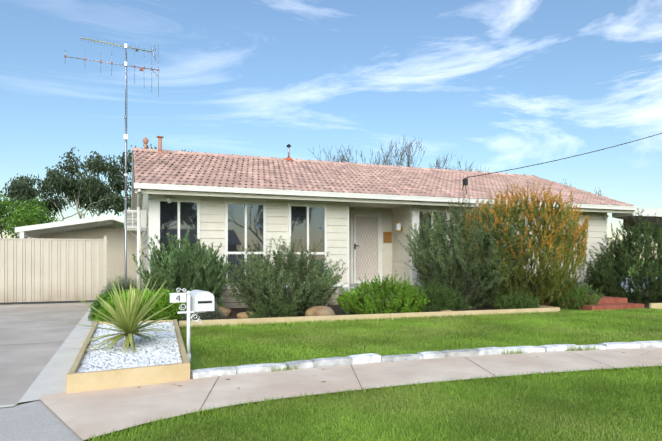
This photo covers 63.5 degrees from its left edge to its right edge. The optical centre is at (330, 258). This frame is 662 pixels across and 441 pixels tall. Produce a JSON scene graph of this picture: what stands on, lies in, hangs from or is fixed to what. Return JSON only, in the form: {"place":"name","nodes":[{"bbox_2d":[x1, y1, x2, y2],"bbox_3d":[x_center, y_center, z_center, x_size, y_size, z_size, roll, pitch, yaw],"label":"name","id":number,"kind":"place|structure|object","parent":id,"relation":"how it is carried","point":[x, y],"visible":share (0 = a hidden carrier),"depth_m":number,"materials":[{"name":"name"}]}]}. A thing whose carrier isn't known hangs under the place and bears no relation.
{"place":"outdoors","nodes":[
{"label":"outdoors","id":0,"kind":"place"},
{"bbox_2d":[0,302,94,440],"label":"driveway","id":1,"kind":"structure","parent":0,"point":[39,349],"depth_m":6.35,"materials":[{"name":"grey concrete"}]},
{"bbox_2d":[0,0,661,258],"label":"sky","id":2,"kind":"structure","parent":0,"point":[499,85],"materials":[{"name":"blue"}]},
{"bbox_2d":[16,259,661,440],"bbox_3d":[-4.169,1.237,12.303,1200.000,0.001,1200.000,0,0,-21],"label":"ground","id":3,"kind":"structure","parent":0,"point":[195,362],"depth_m":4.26,"materials":[{"name":"green plant"}]},
{"bbox_2d":[0,194,60,237],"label":"tree","id":4,"kind":"object","parent":3,"relation":"on","point":[32,215],"visible":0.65,"depth_m":24.74,"materials":[{"name":"green plant"}]},
{"bbox_2d":[0,174,107,220],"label":"eucalyptus","id":5,"kind":"object","parent":3,"relation":"on","point":[20,188],"visible":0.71,"depth_m":62.24,"materials":[{"name":"green plant"}]},
{"bbox_2d":[0,215,136,303],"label":"garage","id":6,"kind":"structure","parent":3,"relation":"on","point":[67,261],"depth_m":14.74,"materials":[{"name":"beige metal"}]},
{"bbox_2d":[44,147,130,218],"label":"eucalyptus","id":7,"kind":"object","parent":3,"relation":"on","point":[68,185],"visible":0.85,"depth_m":57.97,"materials":[{"name":"green plant"}]},
{"bbox_2d":[88,289,127,320],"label":"shrub","id":8,"kind":"object","parent":3,"relation":"on","point":[97,304],"visible":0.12,"depth_m":10.55,"materials":[{"name":"green plant"}]},
{"bbox_2d":[99,275,141,295],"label":"lavender","id":9,"kind":"object","parent":3,"relation":"on","point":[126,286],"visible":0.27,"depth_m":12.10,"materials":[{"name":"green plant"}]},
{"bbox_2d":[64,276,177,354],"bbox_3d":[-2.611,0.710,6.759,1.545,1.058,1.534,0,0,-21],"label":"yucca","id":10,"kind":"object","parent":3,"relation":"on","point":[127,320],"visible":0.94,"depth_m":6.68,"materials":[{"name":"green plant"}]},
{"bbox_2d":[67,144,188,250],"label":"eucalyptus","id":11,"kind":"object","parent":3,"relation":"on","point":[83,200],"visible":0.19,"depth_m":63.56,"materials":[{"name":"green plant"}]},
{"bbox_2d":[77,322,182,372],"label":"gravel","id":12,"kind":"structure","parent":3,"relation":"on","point":[147,352],"depth_m":6.39,"materials":[{"name":"white gravel"}]},
{"bbox_2d":[139,287,186,321],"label":"shrub","id":13,"kind":"object","parent":3,"relation":"on","point":[174,309],"visible":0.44,"depth_m":10.29,"materials":[{"name":"green plant"}]},
{"bbox_2d":[169,288,213,361],"bbox_3d":[-1.723,0.792,6.491,0.510,0.891,0.412,0,0,-29],"label":"mailbox","id":14,"kind":"object","parent":3,"relation":"on","point":[199,301],"visible":1,"depth_m":6.37,"materials":[{"name":"white metal"}]},
{"bbox_2d":[217,236,347,315],"bbox_3d":[-0.947,0.512,11.704,2.974,2.025,3.032,0,0,-21],"label":"shrub","id":15,"kind":"object","parent":3,"relation":"on","point":[289,269],"visible":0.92,"depth_m":11.18,"materials":[{"name":"green plant"}]},
{"bbox_2d":[308,144,365,163],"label":"bare tree","id":16,"kind":"object","parent":3,"relation":"on","point":[342,158],"visible":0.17,"depth_m":44.72,"materials":[{"name":"grey plant"}]},
{"bbox_2d":[39,347,661,439],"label":"footpath","id":17,"kind":"structure","parent":3,"relation":"on","point":[84,415],"depth_m":5.23,"materials":[{"name":"grey concrete"}]},
{"bbox_2d":[66,303,661,392],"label":"timber","id":18,"kind":"object","parent":3,"relation":"on","point":[103,379],"visible":0.54,"depth_m":5.53,"materials":[{"name":"beige wood"}]},
{"bbox_2d":[131,151,636,307],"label":"house","id":19,"kind":"structure","parent":3,"relation":"on","point":[355,232],"depth_m":13.68,"materials":[{"name":"beige wood"}]},
{"bbox_2d":[64,35,661,283],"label":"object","id":20,"kind":"object","parent":19,"relation":"on","point":[130,220],"visible":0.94,"depth_m":12.62,"materials":[{"name":"grey metal"}]},
{"bbox_2d":[132,147,633,205],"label":"roof tiles","id":21,"kind":"object","parent":19,"relation":"attached to","point":[450,184],"visible":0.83,"depth_m":15.50,"materials":[{"name":"red tile"}]},
{"bbox_2d":[360,136,425,166],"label":"bare tree","id":22,"kind":"object","parent":3,"relation":"on","point":[401,159],"visible":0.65,"depth_m":44.17,"materials":[{"name":"grey plant"}]},
{"bbox_2d":[178,295,651,324],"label":"mulch","id":23,"kind":"object","parent":3,"relation":"on","point":[338,309],"visible":0.1,"depth_m":12.63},
{"bbox_2d":[91,289,172,325],"bbox_3d":[-3.671,1.140,9.968,1.469,1.175,1.259,0,0,-21],"label":"shrub","id":24,"kind":"object","parent":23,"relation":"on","point":[155,309],"visible":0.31,"depth_m":9.73,"materials":[{"name":"green plant"}]},
{"bbox_2d":[132,230,235,308],"bbox_3d":[-3.203,0.406,11.736,2.160,2.060,2.196,0,0,-21],"label":"bush","id":25,"kind":"object","parent":23,"relation":"on","point":[201,270],"visible":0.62,"depth_m":11.29,"materials":[{"name":"green plant"}]},
{"bbox_2d":[180,301,226,320],"bbox_3d":[-2.469,1.155,10.434,0.945,0.803,0.823,0,0,-21],"label":"rock","id":26,"kind":"object","parent":23,"relation":"on","point":[215,314],"visible":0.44,"depth_m":10.27,"materials":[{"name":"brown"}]},
{"bbox_2d":[245,295,296,317],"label":"shrub","id":27,"kind":"object","parent":23,"relation":"on","point":[263,312],"visible":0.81,"depth_m":10.39,"materials":[{"name":"green plant"}]},
{"bbox_2d":[168,306,451,319],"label":"rocks","id":28,"kind":"object","parent":23,"relation":"on","point":[320,311],"visible":0.19,"depth_m":10.84,"materials":[{"name":"brown stone"}]},
{"bbox_2d":[336,270,430,314],"bbox_3d":[1.036,0.825,11.765,2.243,1.129,1.786,0,0,-21],"label":"shrub","id":29,"kind":"object","parent":23,"relation":"on","point":[360,300],"visible":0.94,"depth_m":11.34,"materials":[{"name":"green plant"}]},
{"bbox_2d":[397,278,468,311],"bbox_3d":[2.301,0.889,12.318,1.550,0.944,1.639,0,0,-1],"label":"shrub","id":30,"kind":"object","parent":23,"relation":"on","point":[439,298],"visible":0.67,"depth_m":11.94,"materials":[{"name":"green plant"}]},
{"bbox_2d":[461,179,590,307],"bbox_3d":[4.715,-0.275,13.480,3.332,3.400,3.371,0,0,-38],"label":"flowering shrub","id":31,"kind":"object","parent":23,"relation":"on","point":[555,236],"visible":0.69,"depth_m":12.51,"materials":[{"name":"orange"}]},
{"bbox_2d":[546,277,603,309],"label":"shrub","id":32,"kind":"object","parent":23,"relation":"on","point":[582,292],"visible":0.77,"depth_m":13.01,"materials":[{"name":"green plant"}]},
{"bbox_2d":[190,341,661,378],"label":"stone edging","id":33,"kind":"object","parent":3,"relation":"on","point":[302,364],"visible":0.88,"depth_m":6.37,"materials":[{"name":"white stone"}]},
{"bbox_2d":[429,154,488,171],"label":"bare tree","id":34,"kind":"object","parent":3,"relation":"on","point":[437,163],"visible":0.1,"depth_m":45.04,"materials":[{"name":"grey plant"}]},
{"bbox_2d":[393,196,538,309],"bbox_3d":[3.318,-0.045,13.292,3.429,3.037,3.310,0,0,-21],"label":"shrub","id":35,"kind":"object","parent":3,"relation":"on","point":[440,269],"visible":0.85,"depth_m":12.61,"materials":[{"name":"green plant"}]},
{"bbox_2d":[487,287,542,308],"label":"shrub","id":36,"kind":"object","parent":3,"relation":"on","point":[506,300],"visible":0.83,"depth_m":12.15,"materials":[{"name":"green plant"}]},
{"bbox_2d":[541,271,577,293],"bbox_3d":[6.254,1.075,14.839,1.256,1.890,1.310,0,0,-21],"label":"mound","id":37,"kind":"object","parent":3,"relation":"on","point":[560,285],"visible":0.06,"depth_m":14.56,"materials":[{"name":"brown soil"}]},
{"bbox_2d":[498,295,643,310],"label":"brick steps","id":38,"kind":"structure","parent":3,"relation":"on","point":[608,303],"depth_m":13.13,"materials":[{"name":"red brick"}]},
{"bbox_2d":[583,208,661,304],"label":"bush","id":39,"kind":"object","parent":3,"relation":"on","point":[623,252],"visible":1,"depth_m":14.49,"materials":[{"name":"green plant"}]},
{"bbox_2d":[612,208,661,292],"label":"neighbouring house","id":40,"kind":"structure","parent":3,"relation":"on","point":[649,213],"depth_m":17.77,"materials":[{"name":"paint"}]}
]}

